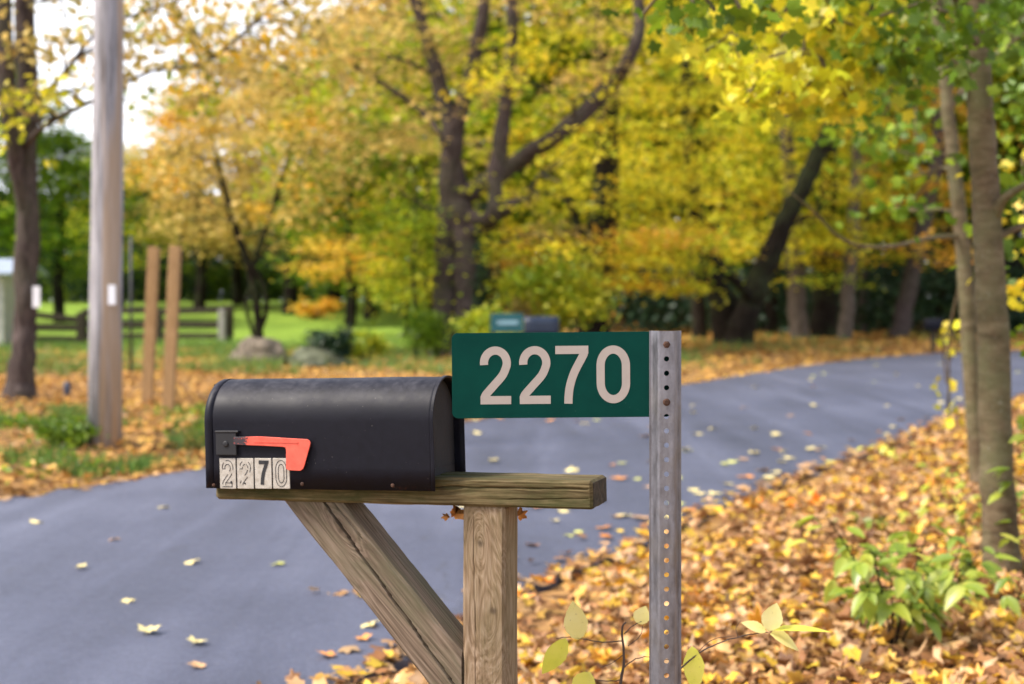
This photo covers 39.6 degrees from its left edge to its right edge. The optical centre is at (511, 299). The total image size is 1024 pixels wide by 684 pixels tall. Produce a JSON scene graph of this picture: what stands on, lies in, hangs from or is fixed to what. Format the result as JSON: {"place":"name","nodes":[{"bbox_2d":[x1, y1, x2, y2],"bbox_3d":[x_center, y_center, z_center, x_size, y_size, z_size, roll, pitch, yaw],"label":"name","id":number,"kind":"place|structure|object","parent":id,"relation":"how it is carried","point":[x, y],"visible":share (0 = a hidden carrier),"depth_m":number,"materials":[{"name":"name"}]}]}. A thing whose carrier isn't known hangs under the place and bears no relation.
{"place":"outdoors","nodes":[
{"label":"outdoors","id":0,"kind":"place"},
{"bbox_2d":[0,0,1022,299],"label":"sky","id":1,"kind":"structure","parent":0,"point":[41,26],"materials":[{"name":"white"}]},
{"bbox_2d":[0,350,1023,683],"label":"road","id":2,"kind":"structure","parent":0,"point":[240,604],"depth_m":8.39,"materials":[{"name":"grey asphalt"}]},
{"bbox_2d":[256,404,964,683],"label":"leaf litter","id":3,"kind":"object","parent":2,"relation":"on","point":[374,662],"visible":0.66,"depth_m":7.66,"materials":[{"name":"plant"}]},
{"bbox_2d":[0,300,1023,683],"bbox_3d":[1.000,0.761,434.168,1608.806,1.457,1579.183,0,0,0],"label":"ground","id":4,"kind":"structure","parent":0,"point":[280,326],"depth_m":19.93,"materials":[{"name":"plant"}]},
{"bbox_2d":[0,259,48,346],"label":"shed","id":5,"kind":"structure","parent":4,"relation":"on","point":[7,299],"depth_m":40.12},
{"bbox_2d":[0,116,87,298],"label":"background tree","id":6,"kind":"object","parent":4,"relation":"on","point":[38,279],"visible":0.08,"depth_m":81.71,"materials":[{"name":"green plant"}]},
{"bbox_2d":[27,413,108,447],"bbox_3d":[-4.027,1.209,12.885,0.692,0.356,0.608,0,0,41],"label":"shrub","id":7,"kind":"object","parent":4,"relation":"on","point":[61,431],"visible":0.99,"depth_m":12.80,"materials":[{"name":"green plant"}]},
{"bbox_2d":[0,62,142,265],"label":"background tree","id":8,"kind":"object","parent":4,"relation":"on","point":[60,182],"visible":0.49,"depth_m":55.99,"materials":[{"name":"green plant"}]},
{"bbox_2d":[0,125,162,322],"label":"background tree","id":9,"kind":"object","parent":4,"relation":"on","point":[61,266],"visible":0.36,"depth_m":59.75,"materials":[{"name":"green plant"}]},
{"bbox_2d":[39,158,165,302],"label":"background tree","id":10,"kind":"object","parent":4,"relation":"on","point":[80,294],"visible":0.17,"depth_m":79.64,"materials":[{"name":"green plant"}]},
{"bbox_2d":[0,400,205,480],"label":"verge grass","id":11,"kind":"structure","parent":4,"relation":"on","point":[132,465],"depth_m":12.27,"materials":[{"name":"green plant"}]},
{"bbox_2d":[87,0,123,447],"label":"utility pole","id":12,"kind":"object","parent":4,"relation":"on","point":[105,328],"visible":0.91,"depth_m":12.93,"materials":[{"name":"grey wood"}]},
{"bbox_2d":[42,145,203,306],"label":"background tree","id":13,"kind":"object","parent":4,"relation":"on","point":[135,257],"visible":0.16,"depth_m":71.33,"materials":[{"name":"yellow plant"}]},
{"bbox_2d":[129,236,132,371],"bbox_3d":[-6.965,0.073,26.000,0.055,2.486,0.055,0,0,-30],"label":"thin pole","id":14,"kind":"object","parent":4,"relation":"on","point":[130,322],"visible":0.98,"depth_m":25.98,"materials":[{"name":"metal"}]},
{"bbox_2d":[36,305,233,342],"bbox_3d":[-13.195,0.804,43.880,9.139,1.299,0.580,0,0,0],"label":"split rail fence","id":15,"kind":"object","parent":4,"relation":"on","point":[224,324],"visible":0.54,"depth_m":43.89,"materials":[{"name":"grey wood"}]},
{"bbox_2d":[80,164,211,301],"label":"background tree","id":16,"kind":"object","parent":4,"relation":"on","point":[139,298],"visible":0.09,"depth_m":83.87,"materials":[{"name":"green plant"}]},
{"bbox_2d":[141,247,159,406],"bbox_3d":[-4.448,0.344,17.500,0.125,1.995,0.125,2,0,0],"label":"wooden stake","id":17,"kind":"object","parent":4,"relation":"on","point":[150,322],"visible":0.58,"depth_m":17.44,"materials":[{"name":"brown wood"}]},
{"bbox_2d":[161,246,181,415],"bbox_3d":[-3.947,0.365,16.500,0.125,1.986,0.125,2,0,0],"label":"wooden stake","id":18,"kind":"object","parent":4,"relation":"on","point":[171,326],"visible":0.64,"depth_m":16.44,"materials":[{"name":"brown wood"}]},
{"bbox_2d":[127,145,230,300],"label":"background tree","id":19,"kind":"object","parent":4,"relation":"on","point":[173,234],"visible":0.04,"depth_m":92.54,"materials":[{"name":"yellow plant"}]},
{"bbox_2d":[0,0,399,400],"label":"roadside maple","id":20,"kind":"object","parent":4,"relation":"on","point":[21,106],"visible":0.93,"depth_m":18.05,"materials":[{"name":"yellow plant"}]},
{"bbox_2d":[33,286,39,307],"bbox_3d":[-6.245,-0.039,18.680,0.100,0.280,0.012,0,0,0],"label":"trunk tag","id":21,"kind":"object","parent":20,"relation":"attached to","point":[36,296],"visible":1,"depth_m":18.67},
{"bbox_2d":[123,80,297,307],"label":"background tree","id":22,"kind":"object","parent":4,"relation":"on","point":[202,254],"visible":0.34,"depth_m":69.59,"materials":[{"name":"yellow plant"}]},
{"bbox_2d":[132,39,314,304],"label":"background tree","id":23,"kind":"object","parent":4,"relation":"on","point":[237,287],"visible":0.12,"depth_m":75.50,"materials":[{"name":"yellow plant"}]},
{"bbox_2d":[165,214,304,300],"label":"background tree","id":24,"kind":"object","parent":4,"relation":"on","point":[229,262],"visible":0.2,"depth_m":87.12,"materials":[{"name":"green plant"}]},
{"bbox_2d":[227,336,289,364],"bbox_3d":[-5.252,1.206,29.463,1.133,0.921,1.135,0,0,-38],"label":"boulder","id":25,"kind":"object","parent":4,"relation":"on","point":[249,346],"visible":0.54,"depth_m":29.18,"materials":[{"name":"grey stone"}]},
{"bbox_2d":[170,57,379,313],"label":"background tree","id":26,"kind":"object","parent":4,"relation":"on","point":[290,293],"visible":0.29,"depth_m":65.68,"materials":[{"name":"yellow plant"}]},
{"bbox_2d":[37,257,512,301],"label":"hedge shrubs","id":27,"kind":"object","parent":4,"relation":"on","point":[321,291],"visible":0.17,"depth_m":87.23,"materials":[{"name":"green plant"}]},
{"bbox_2d":[123,91,446,338],"bbox_3d":[-5.446,-1.904,33.201,8.412,6.484,8.152,0,0,-11],"label":"golden tree","id":28,"kind":"object","parent":4,"relation":"on","point":[252,271],"visible":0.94,"depth_m":32.53,"materials":[{"name":"yellow plant"}]},
{"bbox_2d":[248,188,340,300],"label":"background tree","id":29,"kind":"object","parent":4,"relation":"on","point":[299,258],"visible":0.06,"depth_m":93.90,"materials":[{"name":"yellow plant"}]},
{"bbox_2d":[286,295,345,319],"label":"shrub","id":30,"kind":"object","parent":4,"relation":"on","point":[312,311],"visible":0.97,"depth_m":61.83,"materials":[{"name":"orange plant"}]},
{"bbox_2d":[288,345,352,368],"bbox_3d":[-3.836,1.223,28.466,1.289,0.649,0.893,0,0,0],"label":"boulder","id":31,"kind":"object","parent":4,"relation":"on","point":[311,356],"visible":0.59,"depth_m":28.18,"materials":[{"name":"stone"}]},
{"bbox_2d":[220,11,425,304],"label":"background tree","id":32,"kind":"object","parent":4,"relation":"on","point":[336,293],"visible":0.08,"depth_m":73.27,"materials":[{"name":"yellow plant"}]},
{"bbox_2d":[297,323,360,359],"bbox_3d":[-3.651,0.939,28.484,1.242,0.955,0.988,0,0,-37],"label":"shrub","id":33,"kind":"object","parent":4,"relation":"on","point":[340,345],"visible":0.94,"depth_m":28.33,"materials":[{"name":"green plant"}]},
{"bbox_2d":[223,141,435,324],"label":"background tree","id":34,"kind":"object","parent":4,"relation":"on","point":[347,230],"visible":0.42,"depth_m":57.28,"materials":[{"name":"yellow plant"}]},
{"bbox_2d":[271,228,422,329],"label":"young maple","id":35,"kind":"object","parent":4,"relation":"on","point":[348,269],"visible":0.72,"depth_m":49.98,"materials":[{"name":"orange plant"}]},
{"bbox_2d":[214,24,485,319],"bbox_3d":[-6.291,-5.425,62.092,11.246,13.027,11.434,0,0,26],"label":"background tree","id":36,"kind":"object","parent":4,"relation":"on","point":[371,311],"visible":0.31,"depth_m":60.62,"materials":[{"name":"yellow plant"}]},
{"bbox_2d":[0,333,701,376],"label":"verge grass","id":37,"kind":"structure","parent":4,"relation":"on","point":[219,347],"depth_m":29.58,"materials":[{"name":"plant"}]},
{"bbox_2d":[245,0,483,303],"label":"background tree","id":38,"kind":"object","parent":4,"relation":"on","point":[374,7],"visible":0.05,"depth_m":76.21,"materials":[{"name":"yellow plant"}]},
{"bbox_2d":[339,326,393,362],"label":"shrub","id":39,"kind":"object","parent":4,"relation":"on","point":[372,339],"visible":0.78,"depth_m":28.82,"materials":[{"name":"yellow plant"}]},
{"bbox_2d":[352,258,433,335],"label":"young maple","id":40,"kind":"object","parent":4,"relation":"on","point":[405,300],"visible":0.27,"depth_m":49.01,"materials":[{"name":"yellow plant"}]},
{"bbox_2d":[333,160,467,356],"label":"sapling","id":41,"kind":"object","parent":4,"relation":"on","point":[413,229],"visible":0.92,"depth_m":32.71,"materials":[{"name":"yellow plant"}]},
{"bbox_2d":[124,0,682,356],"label":"maple tree","id":42,"kind":"object","parent":4,"relation":"on","point":[459,194],"visible":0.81,"depth_m":33.41,"materials":[{"name":"yellow plant"}]},
{"bbox_2d":[471,201,492,327],"bbox_3d":[-0.695,-0.416,33.558,0.447,3.880,0.773,0,0,26],"label":"climbing ivy","id":43,"kind":"object","parent":42,"relation":"attached to","point":[485,270],"visible":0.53,"depth_m":33.41,"materials":[{"name":"green plant"}]},
{"bbox_2d":[216,472,606,683],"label":"mailbox post","id":44,"kind":"object","parent":4,"relation":"on","point":[436,640],"visible":0.85,"depth_m":2.79,"materials":[{"name":"brown wood"}]},
{"bbox_2d":[204,375,465,490],"bbox_3d":[-0.373,0.268,2.907,0.521,0.220,0.179,-2,-1,18],"label":"mailbox","id":45,"kind":"object","parent":44,"relation":"on","point":[389,433],"visible":0.98,"depth_m":2.83,"materials":[{"name":"black metal"}]},
{"bbox_2d":[204,379,230,487],"bbox_3d":[-0.601,0.275,2.987,0.036,0.219,0.171,-2,-1,18],"label":"door","id":46,"kind":"structure","parent":45,"relation":"in","point":[211,398],"depth_m":2.90,"materials":[{"name":"black metal"}]},
{"bbox_2d":[450,505,463,520],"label":"dry leaf","id":47,"kind":"object","parent":44,"relation":"attached to","point":[456,512],"visible":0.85,"depth_m":2.81,"materials":[{"name":"orange plant"}]},
{"bbox_2d":[346,157,488,352],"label":"sapling","id":48,"kind":"object","parent":4,"relation":"on","point":[428,229],"visible":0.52,"depth_m":34.82,"materials":[{"name":"yellow plant"}]},
{"bbox_2d":[0,343,859,500],"bbox_3d":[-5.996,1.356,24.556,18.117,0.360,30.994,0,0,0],"label":"leaf litter","id":49,"kind":"object","parent":4,"relation":"on","point":[62,475],"visible":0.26,"depth_m":18.01,"materials":[{"name":"orange plant"}]},
{"bbox_2d":[269,23,590,309],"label":"background tree","id":50,"kind":"object","parent":4,"relation":"on","point":[467,151],"visible":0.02,"depth_m":68.04,"materials":[{"name":"yellow plant"}]},
{"bbox_2d":[396,302,474,357],"bbox_3d":[-1.671,0.720,32.025,1.865,1.328,1.640,0,0,0],"label":"shrub","id":51,"kind":"object","parent":4,"relation":"on","point":[429,327],"visible":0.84,"depth_m":31.80,"materials":[{"name":"green plant"}]},
{"bbox_2d":[442,304,523,338],"bbox_3d":[-0.348,0.731,29.951,2.296,1.304,1.633,0,0,0],"label":"shrub","id":52,"kind":"object","parent":4,"relation":"on","point":[480,320],"visible":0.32,"depth_m":29.77,"materials":[{"name":"yellow plant"}]},
{"bbox_2d":[293,0,700,312],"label":"background tree","id":53,"kind":"object","parent":4,"relation":"on","point":[526,109],"visible":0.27,"depth_m":57.75,"materials":[{"name":"yellow plant"}]},
{"bbox_2d":[491,313,522,332],"bbox_3d":[-0.074,0.928,21.033,0.480,1.458,0.094,0,0,0],"label":"roadside sign","id":54,"kind":"object","parent":4,"relation":"on","point":[506,322],"visible":0.74,"depth_m":20.99,"materials":[{"name":"teal metal"}]},
{"bbox_2d":[0,11,1020,301],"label":"woods","id":55,"kind":"object","parent":4,"relation":"on","point":[210,253],"depth_m":110.35,"materials":[{"name":"green plant"}]},
{"bbox_2d":[311,0,760,315],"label":"background tree","id":56,"kind":"object","parent":4,"relation":"on","point":[494,27],"visible":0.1,"depth_m":62.21,"materials":[{"name":"yellow plant"}]},
{"bbox_2d":[524,316,558,332],"bbox_3d":[0.400,0.975,19.600,0.520,1.499,0.196,0,0,0],"label":"mailbox","id":57,"kind":"object","parent":4,"relation":"on","point":[541,324],"visible":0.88,"depth_m":19.50,"materials":[{"name":"blue metal"}]},
{"bbox_2d":[477,243,623,331],"bbox_3d":[0.919,0.010,32.782,3.448,2.745,3.361,0,0,0],"label":"shrub","id":58,"kind":"object","parent":4,"relation":"on","point":[569,302],"visible":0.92,"depth_m":32.49,"materials":[{"name":"yellow plant"}]},
{"bbox_2d":[505,143,625,302],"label":"background tree","id":59,"kind":"object","parent":4,"relation":"on","point":[537,216],"visible":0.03,"depth_m":89.67,"materials":[{"name":"yellow plant"}]},
{"bbox_2d":[452,331,680,683],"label":"address sign","id":60,"kind":"object","parent":4,"relation":"on","point":[563,374],"visible":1,"depth_m":2.57,"materials":[{"name":"metal"}]},
{"bbox_2d":[464,0,752,331],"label":"maple tree","id":61,"kind":"object","parent":4,"relation":"on","point":[608,127],"visible":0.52,"depth_m":37.65,"materials":[{"name":"yellow plant"}]},
{"bbox_2d":[412,0,843,320],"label":"background tree","id":62,"kind":"object","parent":4,"relation":"on","point":[628,112],"visible":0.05,"depth_m":61.49,"materials":[{"name":"yellow plant"}]},
{"bbox_2d":[308,477,1023,683],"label":"leaf litter","id":63,"kind":"object","parent":4,"relation":"on","point":[803,584],"visible":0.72,"depth_m":6.22,"materials":[{"name":"plant"}]},
{"bbox_2d":[576,126,755,316],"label":"background tree","id":64,"kind":"object","parent":4,"relation":"on","point":[663,222],"visible":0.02,"depth_m":83.00,"materials":[{"name":"yellow plant"}]},
{"bbox_2d":[542,601,828,683],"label":"twiggy shrub","id":65,"kind":"object","parent":4,"relation":"on","point":[576,626],"visible":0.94,"depth_m":2.95,"materials":[{"name":"yellow plant"}]},
{"bbox_2d":[359,140,1023,316],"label":"thicket","id":66,"kind":"object","parent":4,"relation":"on","point":[676,251],"depth_m":94.62,"materials":[{"name":"green plant"}]},
{"bbox_2d":[457,0,928,321],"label":"background tree","id":67,"kind":"object","parent":4,"relation":"on","point":[577,54],"visible":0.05,"depth_m":61.92,"materials":[{"name":"yellow plant"}]},
{"bbox_2d":[585,0,827,338],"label":"roadside tree","id":68,"kind":"object","parent":4,"relation":"on","point":[698,319],"visible":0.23,"depth_m":47.74,"materials":[{"name":"yellow plant"}]},
{"bbox_2d":[394,6,1022,296],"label":"autumn woods","id":69,"kind":"object","parent":4,"relation":"on","point":[671,209],"depth_m":94.10,"materials":[{"name":"yellow plant"}]},
{"bbox_2d":[550,0,918,345],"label":"leaning maple tree","id":70,"kind":"object","parent":4,"relation":"on","point":[733,317],"visible":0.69,"depth_m":40.63,"materials":[{"name":"yellow plant"}]},
{"bbox_2d":[521,0,967,325],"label":"background tree","id":71,"kind":"object","parent":4,"relation":"on","point":[742,219],"visible":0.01,"depth_m":65.01,"materials":[{"name":"yellow plant"}]},
{"bbox_2d":[621,111,874,285],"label":"background tree","id":72,"kind":"object","parent":4,"relation":"on","point":[747,261],"visible":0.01,"depth_m":83.43,"materials":[{"name":"yellow plant"}]},
{"bbox_2d":[657,4,865,333],"bbox_3d":[9.583,-7.673,52.255,8.996,18.293,12.900,0,0,0],"label":"roadside tree","id":73,"kind":"object","parent":4,"relation":"on","point":[770,314],"visible":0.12,"depth_m":51.80,"materials":[{"name":"yellow plant"}]},
{"bbox_2d":[600,0,946,149],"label":"yellow maple","id":74,"kind":"object","parent":4,"relation":"on","point":[774,76],"visible":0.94,"depth_m":6.55,"materials":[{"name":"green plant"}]},
{"bbox_2d":[687,2,896,338],"bbox_3d":[9.269,-6.723,46.479,8.032,16.312,12.536,0,0,0],"label":"roadside tree","id":75,"kind":"object","parent":4,"relation":"on","point":[798,318],"visible":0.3,"depth_m":45.79,"materials":[{"name":"yellow plant"}]},
{"bbox_2d":[564,328,1023,382],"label":"leaf litter","id":76,"kind":"object","parent":4,"relation":"on","point":[811,357],"visible":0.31,"depth_m":37.81,"materials":[{"name":"plant"}]},
{"bbox_2d":[565,256,1023,334],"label":"undergrowth","id":77,"kind":"object","parent":4,"relation":"on","point":[674,311],"visible":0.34,"depth_m":52.66,"materials":[{"name":"green plant"}]},
{"bbox_2d":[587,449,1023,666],"bbox_3d":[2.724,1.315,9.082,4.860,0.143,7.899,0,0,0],"label":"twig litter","id":78,"kind":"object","parent":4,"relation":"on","point":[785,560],"visible":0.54,"depth_m":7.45,"materials":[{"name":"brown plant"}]},
{"bbox_2d":[711,148,927,317],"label":"background tree","id":79,"kind":"object","parent":4,"relation":"on","point":[805,246],"visible":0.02,"depth_m":81.52,"materials":[{"name":"yellow plant"}]},
{"bbox_2d":[627,5,1020,321],"bbox_3d":[16.437,-11.050,67.414,24.214,25.537,25.606,0,0,12],"label":"background tree","id":80,"kind":"object","parent":4,"relation":"on","point":[726,147],"visible":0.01,"depth_m":64.06,"materials":[{"name":"yellow plant"}]},
{"bbox_2d":[713,6,946,337],"bbox_3d":[10.434,-6.899,48.066,8.981,16.609,12.258,0,0,0],"label":"roadside tree","id":81,"kind":"object","parent":4,"relation":"on","point":[823,318],"visible":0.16,"depth_m":46.66,"materials":[{"name":"yellow plant"}]},
{"bbox_2d":[652,1,1022,327],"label":"background tree","id":82,"kind":"object","parent":4,"relation":"on","point":[744,36],"visible":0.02,"depth_m":63.33,"materials":[{"name":"yellow plant"}]},
{"bbox_2d":[726,0,970,338],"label":"roadside tree","id":83,"kind":"object","parent":4,"relation":"on","point":[847,314],"visible":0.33,"depth_m":44.85,"materials":[{"name":"yellow plant"}]},
{"bbox_2d":[740,15,966,332],"bbox_3d":[13.527,-8.388,54.600,8.320,19.642,13.517,0,0,18],"label":"roadside tree","id":84,"kind":"object","parent":4,"relation":"on","point":[864,329],"visible":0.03,"depth_m":53.83,"materials":[{"name":"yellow plant"}]},
{"bbox_2d":[833,511,910,529],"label":"green sprig","id":85,"kind":"object","parent":4,"relation":"on","point":[902,516],"visible":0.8,"depth_m":8.56,"materials":[{"name":"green plant"}]},
{"bbox_2d":[731,1,1023,330],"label":"background tree","id":86,"kind":"object","parent":4,"relation":"on","point":[1005,119],"visible":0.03,"depth_m":56.36,"materials":[{"name":"yellow plant"}]},
{"bbox_2d":[734,392,1023,511],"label":"leaf litter","id":87,"kind":"object","parent":4,"relation":"on","point":[931,449],"visible":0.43,"depth_m":11.66,"materials":[{"name":"plant"}]},
{"bbox_2d":[736,0,1023,330],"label":"background tree","id":88,"kind":"object","parent":4,"relation":"on","point":[1016,142],"depth_m":58.63,"materials":[{"name":"yellow plant"}]},
{"bbox_2d":[856,441,915,462],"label":"green sprig","id":89,"kind":"object","parent":4,"relation":"on","point":[890,452],"visible":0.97,"depth_m":12.19,"materials":[{"name":"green plant"}]},
{"bbox_2d":[782,515,1020,650],"bbox_3d":[1.525,1.130,5.589,0.895,0.571,0.522,0,0,0],"label":"green seedling","id":90,"kind":"object","parent":4,"relation":"on","point":[869,601],"visible":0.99,"depth_m":5.51,"materials":[{"name":"green plant"}]},
{"bbox_2d":[790,0,1023,483],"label":"young maple tree","id":91,"kind":"object","parent":4,"relation":"on","point":[966,326],"visible":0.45,"depth_m":10.80,"materials":[{"name":"green plant"}]},
{"bbox_2d":[803,0,1023,573],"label":"young maple tree","id":92,"kind":"object","parent":4,"relation":"on","point":[971,72],"visible":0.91,"depth_m":6.84,"materials":[{"name":"green plant"}]},
{"bbox_2d":[811,3,1023,337],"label":"roadside tree","id":93,"kind":"object","parent":4,"relation":"on","point":[902,323],"visible":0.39,"depth_m":46.77,"materials":[{"name":"yellow plant"}]},
{"bbox_2d":[898,482,965,507],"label":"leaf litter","id":94,"kind":"object","parent":4,"relation":"on","point":[924,501],"visible":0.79,"depth_m":9.30,"materials":[{"name":"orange plant"}]},
{"bbox_2d":[923,319,942,352],"bbox_3d":[11.397,1.118,38.500,0.480,1.217,0.256,0,0,0],"label":"mailbox","id":95,"kind":"object","parent":4,"relation":"on","point":[932,325],"visible":0.96,"depth_m":38.40,"materials":[{"name":"black metal"}]},
{"bbox_2d":[860,43,1021,331],"bbox_3d":[17.362,-8.997,56.365,8.839,20.820,13.673,0,0,13],"label":"roadside tree","id":96,"kind":"object","parent":4,"relation":"on","point":[938,308],"visible":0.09,"depth_m":55.34,"materials":[{"name":"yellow plant"}]},
{"bbox_2d":[914,462,967,483],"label":"green sprig","id":97,"kind":"object","parent":4,"relation":"on","point":[955,474],"visible":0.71,"depth_m":10.59,"materials":[{"name":"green plant"}]},
{"bbox_2d":[869,0,1023,245],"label":"background tree","id":98,"kind":"object","parent":4,"relation":"on","point":[966,176],"visible":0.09,"depth_m":50.33,"materials":[{"name":"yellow plant"}]},
{"bbox_2d":[871,163,1023,317],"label":"background tree","id":99,"kind":"object","parent":4,"relation":"on","point":[1020,232],"visible":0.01,"depth_m":79.44,"materials":[{"name":"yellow plant"}]},
{"bbox_2d":[915,504,981,537],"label":"green sprig","id":100,"kind":"object","parent":4,"relation":"on","point":[959,513],"visible":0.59,"depth_m":8.21,"materials":[{"name":"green plant"}]},
{"bbox_2d":[886,523,1020,611],"bbox_3d":[1.890,1.182,6.141,0.565,0.402,0.422,0,0,0],"label":"green seedling","id":101,"kind":"object","parent":4,"relation":"on","point":[989,567],"visible":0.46,"depth_m":6.13,"materials":[{"name":"green plant"}]},
{"bbox_2d":[954,477,1023,511],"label":"green sprig","id":102,"kind":"object","parent":4,"relation":"on","point":[959,486],"visible":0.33,"depth_m":8.61,"materials":[{"name":"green plant"}]},
{"bbox_2d":[964,574,1023,616],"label":"green sprig","id":103,"kind":"object","parent":4,"relation":"on","point":[1012,603],"visible":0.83,"depth_m":5.88,"materials":[{"name":"green plant"}]},
{"bbox_2d":[985,421,1023,548],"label":"green seedling","id":104,"kind":"object","parent":4,"relation":"on","point":[1018,438],"visible":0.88,"depth_m":6.77,"materials":[{"name":"green plant"}]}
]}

